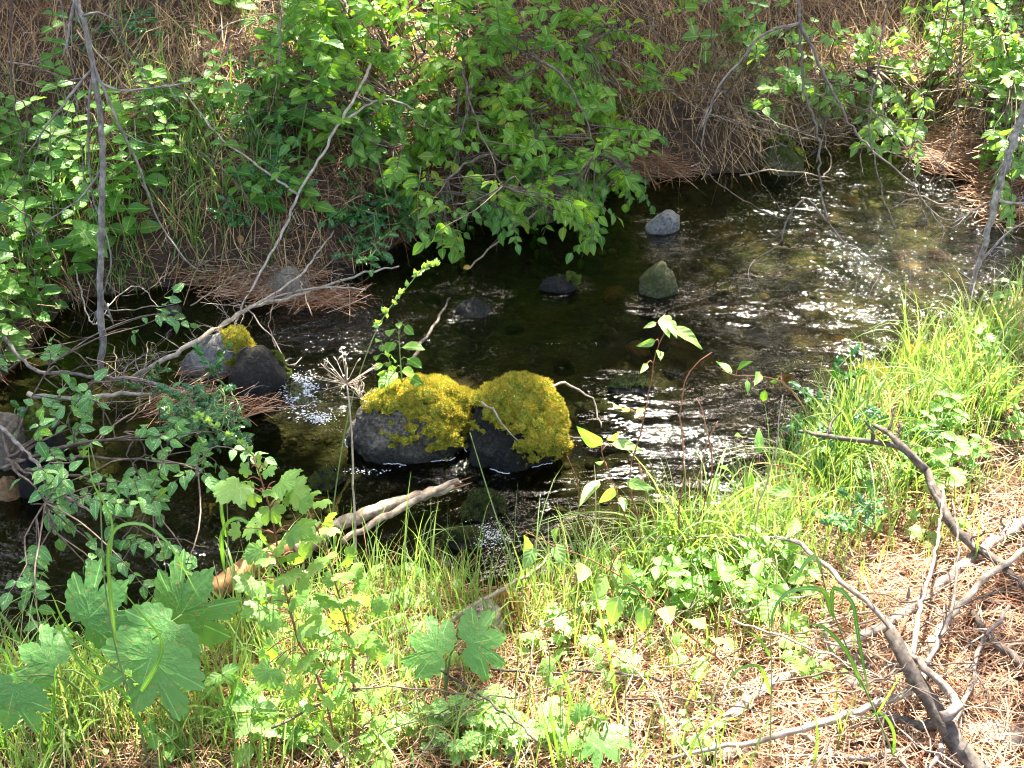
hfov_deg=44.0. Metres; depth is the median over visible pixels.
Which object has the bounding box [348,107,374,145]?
herb
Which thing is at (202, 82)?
herb
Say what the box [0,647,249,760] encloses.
grass stalk
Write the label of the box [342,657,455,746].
dead twig
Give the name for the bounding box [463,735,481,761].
whorled plant
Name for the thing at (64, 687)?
broad grass tuft
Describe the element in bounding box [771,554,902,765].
grass stalk
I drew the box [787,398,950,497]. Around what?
broad grass tuft
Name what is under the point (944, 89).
dead twig
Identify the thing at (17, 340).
herb
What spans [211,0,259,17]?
herb
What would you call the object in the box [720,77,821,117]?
dead twig
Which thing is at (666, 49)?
dead branch
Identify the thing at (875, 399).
broad grass tuft
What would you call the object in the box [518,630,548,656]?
whorled plant
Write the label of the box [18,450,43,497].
rock
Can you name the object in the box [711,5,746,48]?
herb
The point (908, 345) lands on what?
broad grass tuft
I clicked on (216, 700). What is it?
broad grass tuft
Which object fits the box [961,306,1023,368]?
broad grass tuft
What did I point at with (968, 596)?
fallen branch
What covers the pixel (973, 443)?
herb
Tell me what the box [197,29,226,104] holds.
herb
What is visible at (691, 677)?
dead twig
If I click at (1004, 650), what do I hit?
fallen branch
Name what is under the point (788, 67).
dead twig
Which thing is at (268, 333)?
fallen branch
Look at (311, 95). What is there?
herb
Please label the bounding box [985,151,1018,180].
herb
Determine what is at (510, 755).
fallen branch
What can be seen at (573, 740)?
lobed seedling
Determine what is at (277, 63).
dead branch
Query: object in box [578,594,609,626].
whorled plant
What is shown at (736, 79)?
dead twig
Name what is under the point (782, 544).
herb
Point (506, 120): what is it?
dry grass
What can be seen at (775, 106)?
dead twig
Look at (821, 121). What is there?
dead twig
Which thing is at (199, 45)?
dead twig
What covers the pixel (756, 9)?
herb
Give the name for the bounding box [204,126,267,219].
herb
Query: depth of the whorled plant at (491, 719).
3.24 m
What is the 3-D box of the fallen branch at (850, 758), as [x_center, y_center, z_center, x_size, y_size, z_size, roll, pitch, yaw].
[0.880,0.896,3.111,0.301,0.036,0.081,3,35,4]
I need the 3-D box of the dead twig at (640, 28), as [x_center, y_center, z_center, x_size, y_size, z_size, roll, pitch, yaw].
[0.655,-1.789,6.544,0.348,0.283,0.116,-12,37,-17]
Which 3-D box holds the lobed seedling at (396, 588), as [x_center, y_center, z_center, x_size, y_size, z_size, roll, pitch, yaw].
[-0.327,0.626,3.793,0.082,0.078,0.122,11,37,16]
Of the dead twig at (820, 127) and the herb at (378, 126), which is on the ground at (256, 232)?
the herb at (378, 126)
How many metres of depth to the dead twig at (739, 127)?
6.19 m
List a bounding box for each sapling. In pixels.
[27,0,211,369]
[522,528,730,669]
[576,426,654,551]
[612,314,701,566]
[708,428,785,495]
[716,361,810,416]
[765,484,824,542]
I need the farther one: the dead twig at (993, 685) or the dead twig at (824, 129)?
the dead twig at (824, 129)
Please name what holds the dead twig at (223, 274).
on the water
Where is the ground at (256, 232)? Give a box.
[0,0,1023,767]
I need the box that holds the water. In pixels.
[0,124,1023,671]
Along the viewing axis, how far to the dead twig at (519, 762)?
3.16 m
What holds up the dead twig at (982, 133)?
on the ground at (256, 232)
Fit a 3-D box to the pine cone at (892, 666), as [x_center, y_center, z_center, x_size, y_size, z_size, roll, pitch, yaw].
[1.016,0.764,3.372,0.075,0.070,0.070,0,35,0]
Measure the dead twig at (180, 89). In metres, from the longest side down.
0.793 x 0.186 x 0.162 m
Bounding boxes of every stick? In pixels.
[0,425,89,511]
[73,263,157,324]
[88,505,212,547]
[104,303,176,310]
[405,297,450,366]
[450,556,552,621]
[475,576,597,611]
[480,401,528,453]
[553,381,601,427]
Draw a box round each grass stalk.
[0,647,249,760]
[48,444,198,763]
[51,593,192,758]
[192,411,267,469]
[217,467,295,684]
[321,258,440,584]
[372,566,656,710]
[470,433,523,596]
[542,679,575,767]
[686,555,818,767]
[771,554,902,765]
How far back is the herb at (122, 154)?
5.38 m
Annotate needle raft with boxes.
[112,112,1023,433]
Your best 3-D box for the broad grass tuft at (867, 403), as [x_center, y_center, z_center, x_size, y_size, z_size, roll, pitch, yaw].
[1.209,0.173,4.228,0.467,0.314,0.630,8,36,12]
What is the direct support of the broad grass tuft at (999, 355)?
on the ground at (256, 232)
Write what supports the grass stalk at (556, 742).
on the ground at (256, 232)
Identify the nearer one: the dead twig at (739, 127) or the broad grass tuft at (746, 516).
the broad grass tuft at (746, 516)
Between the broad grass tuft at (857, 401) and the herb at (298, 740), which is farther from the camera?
the broad grass tuft at (857, 401)
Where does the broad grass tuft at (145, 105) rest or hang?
on the ground at (256, 232)
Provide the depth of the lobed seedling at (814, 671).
3.35 m
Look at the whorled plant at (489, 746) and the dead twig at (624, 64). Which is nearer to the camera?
the whorled plant at (489, 746)
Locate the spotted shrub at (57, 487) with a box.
[0,283,277,645]
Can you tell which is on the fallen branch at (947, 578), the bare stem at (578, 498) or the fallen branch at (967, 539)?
the fallen branch at (967, 539)
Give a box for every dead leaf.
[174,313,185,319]
[463,265,470,269]
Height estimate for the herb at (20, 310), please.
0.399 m
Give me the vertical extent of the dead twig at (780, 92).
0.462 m
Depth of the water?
5.11 m
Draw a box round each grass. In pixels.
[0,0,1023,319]
[0,0,1023,329]
[0,273,1023,767]
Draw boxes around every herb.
[0,92,21,146]
[0,108,35,174]
[0,123,38,167]
[0,141,21,196]
[0,159,31,263]
[0,166,56,217]
[0,203,24,312]
[0,264,31,322]
[0,274,31,338]
[0,301,27,347]
[0,318,7,322]
[0,323,35,361]
[1,181,58,236]
[1,264,28,302]
[1,275,50,327]
[3,117,55,156]
[4,234,53,299]
[8,205,56,252]
[8,245,40,305]
[12,202,94,295]
[15,96,80,185]
[16,275,68,315]
[21,121,65,157]
[23,99,49,134]
[24,97,74,135]
[29,111,77,227]
[31,247,53,276]
[33,112,86,146]
[38,10,71,100]
[40,80,98,164]
[44,263,71,296]
[48,166,70,202]
[49,135,110,199]
[60,192,96,287]
[67,219,116,262]
[68,161,91,179]
[73,170,126,234]
[76,84,168,208]
[77,123,136,203]
[83,205,116,239]
[91,81,149,138]
[94,157,133,222]
[109,186,162,235]
[116,143,144,188]
[118,106,161,149]
[132,67,155,125]
[132,70,182,119]
[140,97,189,161]
[141,65,188,123]
[145,721,197,767]
[146,132,181,196]
[156,684,212,729]
[178,77,222,127]
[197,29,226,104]
[200,675,248,725]
[203,61,283,157]
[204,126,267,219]
[204,664,296,740]
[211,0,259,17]
[213,88,246,128]
[227,694,278,767]
[241,159,281,207]
[243,181,286,215]
[270,166,335,218]
[276,156,315,190]
[277,69,298,107]
[278,724,319,755]
[281,0,307,52]
[285,36,343,166]
[289,156,317,204]
[303,119,345,176]
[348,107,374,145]
[363,113,386,144]
[364,144,387,167]
[366,107,381,139]
[385,66,429,141]
[611,559,655,594]
[615,580,642,607]
[621,585,656,624]
[626,562,662,598]
[649,556,720,617]
[651,545,689,585]
[682,17,730,70]
[683,569,713,618]
[684,546,713,576]
[703,552,741,597]
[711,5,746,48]
[717,0,749,48]
[733,0,768,60]
[733,524,769,572]
[734,579,770,624]
[738,550,782,593]
[744,561,808,627]
[766,540,800,573]
[780,543,821,585]
[783,560,820,605]
[808,419,847,460]
[840,458,865,489]
[849,424,877,452]
[851,459,884,493]
[856,397,879,421]
[892,447,925,480]
[913,410,941,455]
[917,390,961,440]
[922,431,972,492]
[924,34,951,64]
[924,389,965,419]
[925,447,953,482]
[927,25,947,76]
[930,9,962,35]
[944,409,969,430]
[945,434,992,463]
[954,62,991,113]
[955,444,994,472]
[972,138,1004,172]
[973,322,1008,372]
[978,0,1009,40]
[980,51,1023,89]
[985,107,1010,144]
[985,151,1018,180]
[987,277,1021,329]
[988,74,1022,136]
[989,42,1023,112]
[992,361,1015,388]
[993,0,1022,23]
[995,329,1015,351]
[997,402,1023,439]
[999,20,1022,62]
[1002,16,1022,46]
[1005,50,1023,110]
[1008,33,1023,50]
[1009,80,1023,144]
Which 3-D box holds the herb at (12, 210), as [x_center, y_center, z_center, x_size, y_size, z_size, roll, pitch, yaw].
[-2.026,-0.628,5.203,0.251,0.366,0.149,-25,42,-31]
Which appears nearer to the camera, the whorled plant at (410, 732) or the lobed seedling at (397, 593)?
the whorled plant at (410, 732)
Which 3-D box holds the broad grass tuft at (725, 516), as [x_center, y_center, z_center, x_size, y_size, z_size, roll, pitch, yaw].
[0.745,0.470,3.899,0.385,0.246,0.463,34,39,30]
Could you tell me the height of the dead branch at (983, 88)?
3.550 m
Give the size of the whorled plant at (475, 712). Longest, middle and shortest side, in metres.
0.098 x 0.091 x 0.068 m
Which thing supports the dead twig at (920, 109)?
on the needle raft
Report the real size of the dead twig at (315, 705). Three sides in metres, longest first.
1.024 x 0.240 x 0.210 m
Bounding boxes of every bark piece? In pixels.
[704,743,748,760]
[841,673,872,689]
[962,719,1023,744]
[999,733,1023,752]
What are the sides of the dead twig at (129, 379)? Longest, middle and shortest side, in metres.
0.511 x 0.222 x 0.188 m
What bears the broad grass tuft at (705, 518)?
on the ground at (256, 232)
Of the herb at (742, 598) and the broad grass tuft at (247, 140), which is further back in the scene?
the broad grass tuft at (247, 140)
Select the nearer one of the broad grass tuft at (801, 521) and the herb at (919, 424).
the broad grass tuft at (801, 521)
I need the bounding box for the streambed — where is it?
[2,124,990,380]
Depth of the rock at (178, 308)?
5.23 m
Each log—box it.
[95,570,316,727]
[210,540,322,598]
[293,477,471,552]
[340,478,458,543]
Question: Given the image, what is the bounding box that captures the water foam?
[279,365,562,556]
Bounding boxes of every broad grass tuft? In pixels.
[0,131,65,182]
[0,223,72,267]
[0,569,122,698]
[0,610,114,767]
[0,623,100,758]
[0,625,118,766]
[1,662,104,767]
[19,156,72,212]
[22,662,84,748]
[31,153,121,206]
[34,654,114,755]
[36,648,121,767]
[40,138,121,188]
[91,120,195,164]
[107,618,282,756]
[114,88,204,131]
[122,77,171,121]
[128,157,191,193]
[130,536,269,634]
[131,75,196,124]
[141,159,209,207]
[143,122,206,175]
[145,193,214,238]
[145,199,218,271]
[156,129,195,166]
[161,67,223,125]
[167,164,213,198]
[171,110,203,141]
[175,141,255,205]
[179,106,250,149]
[182,113,264,170]
[184,107,261,148]
[186,648,401,745]
[188,562,303,693]
[190,77,260,126]
[196,603,402,762]
[206,143,299,210]
[208,595,306,670]
[218,643,352,767]
[219,127,289,196]
[220,151,303,187]
[231,514,320,706]
[259,626,420,767]
[278,644,407,766]
[528,456,740,542]
[595,498,723,577]
[604,494,726,592]
[606,492,716,559]
[620,453,785,619]
[628,478,786,582]
[629,488,727,572]
[632,445,806,582]
[632,461,839,534]
[637,466,817,569]
[662,450,787,564]
[670,499,748,609]
[671,474,782,577]
[672,484,854,586]
[688,486,814,625]
[697,479,841,646]
[704,408,906,486]
[705,495,778,552]
[723,454,803,557]
[726,459,865,565]
[744,464,860,556]
[758,358,933,516]
[782,436,886,524]
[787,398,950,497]
[800,361,972,464]
[804,359,956,475]
[806,403,899,487]
[817,374,930,437]
[845,390,956,472]
[849,330,1023,426]
[850,299,991,402]
[862,440,973,531]
[878,424,1022,515]
[885,308,1009,367]
[886,393,1016,465]
[892,324,994,438]
[903,340,1020,404]
[908,304,1023,392]
[912,287,1023,367]
[916,308,1016,358]
[922,335,1018,430]
[934,275,1021,340]
[944,293,1023,355]
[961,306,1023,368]
[961,336,1023,417]
[963,330,1023,456]
[975,282,1023,361]
[982,328,1023,381]
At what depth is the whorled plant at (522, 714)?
3.30 m
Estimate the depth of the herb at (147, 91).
5.40 m
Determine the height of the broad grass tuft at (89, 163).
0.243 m
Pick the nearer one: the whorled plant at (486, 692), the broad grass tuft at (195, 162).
the whorled plant at (486, 692)
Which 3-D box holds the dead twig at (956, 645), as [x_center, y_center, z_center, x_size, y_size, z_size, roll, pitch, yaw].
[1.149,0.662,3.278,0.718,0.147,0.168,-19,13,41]
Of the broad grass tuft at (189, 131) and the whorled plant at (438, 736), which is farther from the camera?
the broad grass tuft at (189, 131)
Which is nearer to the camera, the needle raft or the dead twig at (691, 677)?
the dead twig at (691, 677)
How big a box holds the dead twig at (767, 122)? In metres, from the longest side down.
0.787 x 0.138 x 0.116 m
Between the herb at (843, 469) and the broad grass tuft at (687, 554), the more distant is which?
the herb at (843, 469)
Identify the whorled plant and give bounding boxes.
[382,711,419,741]
[405,718,426,743]
[419,729,450,757]
[421,704,443,729]
[424,697,450,732]
[445,695,487,735]
[447,738,469,764]
[448,707,478,735]
[461,707,481,733]
[461,729,486,749]
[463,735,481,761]
[469,701,502,744]
[471,690,512,713]
[474,697,507,729]
[485,683,512,708]
[485,737,502,757]
[491,710,538,737]
[501,723,516,741]
[501,735,520,758]
[514,710,528,723]
[515,724,532,751]
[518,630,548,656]
[531,720,571,741]
[536,696,558,710]
[536,705,573,727]
[540,606,569,632]
[544,717,559,742]
[548,616,578,656]
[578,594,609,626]
[578,634,593,656]
[594,616,626,639]
[612,648,640,670]
[619,661,640,681]
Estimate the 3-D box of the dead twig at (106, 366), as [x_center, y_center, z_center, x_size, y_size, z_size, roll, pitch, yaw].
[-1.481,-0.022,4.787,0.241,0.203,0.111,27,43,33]
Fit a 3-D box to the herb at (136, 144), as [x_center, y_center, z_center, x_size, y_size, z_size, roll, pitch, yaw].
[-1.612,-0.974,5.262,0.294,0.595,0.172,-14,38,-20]
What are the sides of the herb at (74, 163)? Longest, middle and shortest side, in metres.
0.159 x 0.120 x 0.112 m
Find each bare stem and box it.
[567,456,579,546]
[678,352,711,550]
[694,398,712,543]
[694,421,717,520]
[746,395,782,573]
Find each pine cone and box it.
[787,581,807,599]
[841,649,880,676]
[880,659,902,679]
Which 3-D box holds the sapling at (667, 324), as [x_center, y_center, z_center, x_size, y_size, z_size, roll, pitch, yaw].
[0.367,0.176,3.674,0.262,0.960,0.199,17,39,23]
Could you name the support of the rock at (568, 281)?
in the water
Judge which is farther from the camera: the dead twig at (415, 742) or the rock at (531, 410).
the rock at (531, 410)
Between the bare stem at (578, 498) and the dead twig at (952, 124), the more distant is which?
the dead twig at (952, 124)
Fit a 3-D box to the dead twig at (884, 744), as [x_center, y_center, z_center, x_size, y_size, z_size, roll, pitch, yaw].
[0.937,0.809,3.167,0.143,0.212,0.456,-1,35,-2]
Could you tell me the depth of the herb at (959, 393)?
4.34 m
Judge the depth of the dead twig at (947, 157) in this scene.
6.35 m
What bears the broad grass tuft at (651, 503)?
on the ground at (256, 232)
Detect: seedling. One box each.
[356,682,422,725]
[362,562,416,607]
[363,566,399,588]
[373,322,424,388]
[373,617,423,634]
[376,613,412,653]
[386,600,411,633]
[389,578,420,605]
[392,642,429,680]
[405,579,416,593]
[413,567,461,608]
[419,589,439,598]
[437,650,488,684]
[486,674,514,701]
[536,695,601,749]
[537,642,596,691]
[558,709,596,763]
[583,633,617,670]
[605,659,632,690]
[646,639,684,670]
[654,687,687,715]
[660,714,692,750]
[668,623,737,682]
[681,710,726,755]
[778,614,829,658]
[780,627,833,677]
[781,627,805,650]
[800,623,835,651]
[809,651,847,678]
[857,504,887,531]
[860,521,893,539]
[905,503,963,551]
[932,494,979,527]
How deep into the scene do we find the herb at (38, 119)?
5.29 m
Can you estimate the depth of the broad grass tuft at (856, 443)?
4.25 m
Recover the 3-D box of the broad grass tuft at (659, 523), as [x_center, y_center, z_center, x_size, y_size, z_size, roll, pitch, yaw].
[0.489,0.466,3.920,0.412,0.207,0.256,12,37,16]
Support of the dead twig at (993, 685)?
on the ground at (256, 232)
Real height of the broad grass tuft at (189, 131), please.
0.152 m
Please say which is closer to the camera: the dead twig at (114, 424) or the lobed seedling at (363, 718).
the lobed seedling at (363, 718)
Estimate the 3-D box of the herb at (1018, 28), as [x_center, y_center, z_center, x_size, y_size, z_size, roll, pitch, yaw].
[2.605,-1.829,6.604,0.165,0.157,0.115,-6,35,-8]
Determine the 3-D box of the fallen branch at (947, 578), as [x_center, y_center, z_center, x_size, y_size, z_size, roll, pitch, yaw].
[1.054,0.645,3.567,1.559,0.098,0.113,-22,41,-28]
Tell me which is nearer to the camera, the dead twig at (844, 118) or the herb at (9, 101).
the herb at (9, 101)
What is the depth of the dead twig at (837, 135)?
6.49 m
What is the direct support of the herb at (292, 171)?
on the ground at (256, 232)
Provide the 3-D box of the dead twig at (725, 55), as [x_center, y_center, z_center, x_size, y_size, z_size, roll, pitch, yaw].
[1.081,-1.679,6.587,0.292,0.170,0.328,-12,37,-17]
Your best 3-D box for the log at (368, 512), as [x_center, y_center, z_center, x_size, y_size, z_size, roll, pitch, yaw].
[-0.426,0.418,4.199,0.662,0.057,0.084,-21,40,-27]
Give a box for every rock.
[0,411,32,466]
[0,476,20,501]
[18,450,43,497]
[21,402,66,457]
[157,305,183,322]
[180,324,256,378]
[228,345,292,399]
[267,266,311,301]
[307,466,345,493]
[314,263,356,282]
[346,373,473,463]
[436,524,485,554]
[455,298,490,317]
[458,487,507,521]
[466,370,573,472]
[470,185,561,226]
[474,590,534,634]
[539,271,581,292]
[606,374,653,393]
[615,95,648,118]
[639,261,678,297]
[644,209,679,234]
[759,133,806,175]
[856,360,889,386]
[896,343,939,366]
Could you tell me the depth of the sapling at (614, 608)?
3.25 m
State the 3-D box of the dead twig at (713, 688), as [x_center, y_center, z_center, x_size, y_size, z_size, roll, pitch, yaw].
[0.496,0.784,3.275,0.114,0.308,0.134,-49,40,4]
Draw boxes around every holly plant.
[10,396,60,417]
[68,5,162,55]
[118,361,171,399]
[156,342,251,452]
[205,116,317,226]
[206,56,319,137]
[318,170,454,276]
[776,344,895,475]
[819,408,955,532]
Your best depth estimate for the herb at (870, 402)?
4.41 m
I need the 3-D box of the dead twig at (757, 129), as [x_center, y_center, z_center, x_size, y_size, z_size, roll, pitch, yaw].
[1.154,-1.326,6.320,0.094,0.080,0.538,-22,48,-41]
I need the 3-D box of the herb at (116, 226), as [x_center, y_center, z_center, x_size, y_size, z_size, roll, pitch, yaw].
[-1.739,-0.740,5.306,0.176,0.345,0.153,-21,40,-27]
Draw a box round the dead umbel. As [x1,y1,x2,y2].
[312,346,380,595]
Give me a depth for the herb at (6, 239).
5.17 m
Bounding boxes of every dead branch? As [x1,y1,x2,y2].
[0,99,186,168]
[0,199,127,336]
[1,0,91,318]
[34,0,113,257]
[90,0,246,208]
[134,14,304,267]
[245,0,325,153]
[643,0,708,105]
[689,0,858,216]
[689,0,961,301]
[700,163,855,235]
[726,0,847,153]
[859,0,945,295]
[902,0,1002,220]
[906,0,982,277]
[906,0,1022,71]
[926,97,1023,307]
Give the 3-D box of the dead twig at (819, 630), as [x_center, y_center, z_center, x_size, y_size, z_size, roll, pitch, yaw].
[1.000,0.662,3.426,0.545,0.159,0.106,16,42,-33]
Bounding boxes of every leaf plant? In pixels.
[0,549,239,732]
[213,452,397,767]
[400,607,506,698]
[567,700,634,767]
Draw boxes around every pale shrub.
[616,0,819,135]
[758,19,953,176]
[901,0,1023,231]
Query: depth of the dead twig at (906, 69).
6.69 m
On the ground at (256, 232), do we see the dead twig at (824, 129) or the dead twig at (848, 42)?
the dead twig at (848, 42)
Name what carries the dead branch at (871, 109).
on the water
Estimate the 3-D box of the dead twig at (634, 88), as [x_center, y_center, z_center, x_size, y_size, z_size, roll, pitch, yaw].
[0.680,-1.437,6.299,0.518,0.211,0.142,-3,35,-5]
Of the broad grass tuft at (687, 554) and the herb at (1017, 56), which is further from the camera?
the herb at (1017, 56)
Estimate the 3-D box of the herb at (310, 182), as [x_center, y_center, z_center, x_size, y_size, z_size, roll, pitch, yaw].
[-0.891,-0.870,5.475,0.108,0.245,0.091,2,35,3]
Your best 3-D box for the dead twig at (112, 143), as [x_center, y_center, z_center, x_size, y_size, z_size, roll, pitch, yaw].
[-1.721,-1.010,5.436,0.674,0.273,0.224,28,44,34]
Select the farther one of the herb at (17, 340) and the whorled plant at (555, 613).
the herb at (17, 340)
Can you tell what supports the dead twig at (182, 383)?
on the needle raft
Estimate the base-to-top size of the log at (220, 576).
0.082 m
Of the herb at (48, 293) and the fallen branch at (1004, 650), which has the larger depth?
the herb at (48, 293)
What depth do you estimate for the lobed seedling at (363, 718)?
3.33 m
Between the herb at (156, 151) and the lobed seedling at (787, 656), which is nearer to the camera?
the lobed seedling at (787, 656)
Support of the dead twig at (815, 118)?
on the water
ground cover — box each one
[5,2,444,244]
[66,332,1020,767]
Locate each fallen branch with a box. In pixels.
[1,329,268,473]
[7,0,1023,766]
[26,382,151,408]
[129,230,398,383]
[245,305,301,366]
[320,605,444,695]
[382,615,537,742]
[490,657,691,689]
[504,663,616,759]
[585,489,969,722]
[671,531,1023,759]
[685,514,1023,749]
[799,410,1023,591]
[806,734,927,760]
[856,605,1010,767]
[871,627,989,767]
[891,614,935,759]
[969,609,1023,669]
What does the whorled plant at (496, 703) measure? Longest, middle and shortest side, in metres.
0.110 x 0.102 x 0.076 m
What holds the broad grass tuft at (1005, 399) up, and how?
on the ground at (256, 232)
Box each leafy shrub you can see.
[212,12,443,222]
[246,0,707,263]
[271,0,385,95]
[383,141,655,263]
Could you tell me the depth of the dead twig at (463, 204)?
5.84 m
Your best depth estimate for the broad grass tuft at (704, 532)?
3.86 m
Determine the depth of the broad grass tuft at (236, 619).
3.67 m
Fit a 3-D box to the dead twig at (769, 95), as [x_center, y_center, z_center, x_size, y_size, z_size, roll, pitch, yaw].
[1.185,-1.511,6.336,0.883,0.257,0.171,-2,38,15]
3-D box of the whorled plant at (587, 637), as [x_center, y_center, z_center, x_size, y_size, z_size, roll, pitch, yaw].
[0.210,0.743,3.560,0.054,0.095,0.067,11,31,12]
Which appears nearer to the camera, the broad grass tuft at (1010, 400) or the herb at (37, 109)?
the broad grass tuft at (1010, 400)
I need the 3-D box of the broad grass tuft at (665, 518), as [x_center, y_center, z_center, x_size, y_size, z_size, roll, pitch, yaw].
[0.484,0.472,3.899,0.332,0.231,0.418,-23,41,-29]
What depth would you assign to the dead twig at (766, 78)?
6.36 m
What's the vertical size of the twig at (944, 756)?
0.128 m
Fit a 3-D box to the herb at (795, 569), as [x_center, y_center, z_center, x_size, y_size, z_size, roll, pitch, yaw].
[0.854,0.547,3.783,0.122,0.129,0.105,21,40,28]
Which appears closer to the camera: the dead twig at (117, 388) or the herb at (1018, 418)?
the herb at (1018, 418)
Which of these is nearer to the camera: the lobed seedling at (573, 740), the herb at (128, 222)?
the lobed seedling at (573, 740)
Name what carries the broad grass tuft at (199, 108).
on the ground at (256, 232)
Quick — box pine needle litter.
[0,0,1023,767]
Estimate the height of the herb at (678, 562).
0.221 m
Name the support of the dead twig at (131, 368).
on the water
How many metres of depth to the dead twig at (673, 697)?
3.20 m
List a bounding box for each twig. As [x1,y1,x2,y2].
[0,70,208,94]
[0,160,49,202]
[6,49,93,103]
[12,77,83,107]
[17,143,98,170]
[19,17,155,66]
[22,328,172,442]
[50,337,127,405]
[50,338,180,377]
[60,2,107,87]
[68,331,125,438]
[69,398,153,420]
[75,95,173,193]
[76,30,162,136]
[86,357,145,391]
[86,363,147,395]
[88,371,214,391]
[91,352,168,392]
[99,369,192,438]
[103,45,194,109]
[105,80,156,183]
[110,29,191,198]
[127,374,170,421]
[130,341,169,409]
[140,145,222,177]
[141,244,199,294]
[146,358,208,414]
[152,74,207,99]
[157,303,244,459]
[186,23,220,65]
[189,259,259,300]
[190,249,279,305]
[194,244,370,268]
[198,266,373,284]
[213,6,278,32]
[217,249,282,279]
[218,0,280,71]
[218,1,342,17]
[232,15,294,138]
[233,49,305,65]
[234,13,314,69]
[248,0,272,65]
[258,266,311,296]
[261,266,279,349]
[266,249,346,314]
[271,651,631,728]
[275,249,312,315]
[288,244,382,305]
[330,678,508,767]
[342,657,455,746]
[391,688,538,738]
[396,710,487,767]
[411,202,568,215]
[412,693,472,745]
[415,647,469,767]
[421,171,471,220]
[458,184,553,224]
[471,172,596,266]
[504,683,541,767]
[513,73,679,113]
[520,569,606,668]
[579,628,712,767]
[583,508,694,684]
[591,120,758,171]
[594,50,773,140]
[596,72,685,101]
[612,15,663,54]
[621,22,740,75]
[621,603,677,767]
[624,665,839,724]
[627,557,715,648]
[636,54,737,102]
[638,462,704,695]
[642,16,709,68]
[648,605,721,709]
[650,89,703,107]
[662,629,758,669]
[663,55,733,82]
[665,10,773,52]
[665,68,755,148]
[671,15,780,110]
[673,32,746,68]
[676,79,816,138]
[682,0,722,15]
[682,54,755,77]
[683,679,733,712]
[685,86,784,162]
[687,113,729,142]
[690,495,864,617]
[691,41,792,67]
[691,48,747,69]
[691,75,848,137]
[692,105,831,148]
[692,510,777,666]
[692,527,891,576]
[696,75,746,128]
[700,1,776,39]
[700,663,775,700]
[701,66,840,100]
[701,85,757,179]
[701,110,736,143]
[703,67,833,84]
[704,54,728,104]
[707,87,783,114]
[707,497,797,552]
[708,497,808,602]
[711,0,795,8]
[714,76,759,112]
[714,110,822,138]
[715,67,743,139]
[718,674,795,701]
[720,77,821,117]
[721,606,957,658]
[722,495,852,609]
[722,669,848,724]
[724,93,817,131]
[730,56,849,146]
[730,113,780,143]
[731,62,827,113]
[732,619,1023,740]
[734,50,851,87]
[734,501,849,576]
[735,96,804,114]
[740,96,814,115]
[740,155,834,190]
[740,582,851,614]
[741,55,785,136]
[744,82,832,132]
[751,101,810,124]
[752,100,795,156]
[755,131,842,142]
[777,99,846,136]
[779,109,812,169]
[779,520,905,587]
[779,652,982,724]
[785,162,803,185]
[790,54,920,90]
[790,98,842,177]
[793,25,856,106]
[794,613,927,644]
[796,561,942,616]
[798,36,845,116]
[801,29,924,55]
[801,66,867,147]
[804,64,929,160]
[804,108,868,128]
[808,110,828,130]
[809,118,840,147]
[810,110,845,129]
[812,82,897,151]
[813,93,869,133]
[813,94,832,161]
[813,677,926,767]
[814,35,932,84]
[814,125,853,145]
[816,684,927,715]
[819,566,993,623]
[822,76,872,130]
[823,634,942,700]
[824,56,912,70]
[826,128,954,155]
[830,472,866,542]
[831,126,863,175]
[833,48,882,86]
[834,55,951,105]
[834,141,926,162]
[844,641,911,767]
[845,682,962,767]
[854,654,948,767]
[858,613,1014,690]
[860,610,1023,686]
[863,99,949,120]
[872,118,1023,239]
[874,630,1023,650]
[876,34,918,65]
[881,68,963,109]
[883,39,939,132]
[885,26,951,76]
[886,191,1020,242]
[890,578,1023,661]
[896,78,945,107]
[901,0,974,87]
[901,124,1003,172]
[906,644,974,711]
[909,110,981,146]
[913,57,952,75]
[919,79,973,94]
[929,123,972,183]
[935,57,970,102]
[936,56,970,159]
[937,95,982,156]
[937,113,1004,165]
[948,60,979,76]
[953,105,1012,127]
[956,684,1008,731]
[959,80,1000,128]
[962,661,1023,723]
[964,93,1019,115]
[972,60,1023,181]
[973,102,988,149]
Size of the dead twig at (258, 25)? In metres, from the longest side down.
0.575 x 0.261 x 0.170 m
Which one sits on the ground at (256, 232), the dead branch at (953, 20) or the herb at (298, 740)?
the herb at (298, 740)
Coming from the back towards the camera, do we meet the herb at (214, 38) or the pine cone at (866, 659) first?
the herb at (214, 38)
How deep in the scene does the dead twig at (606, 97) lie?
6.18 m

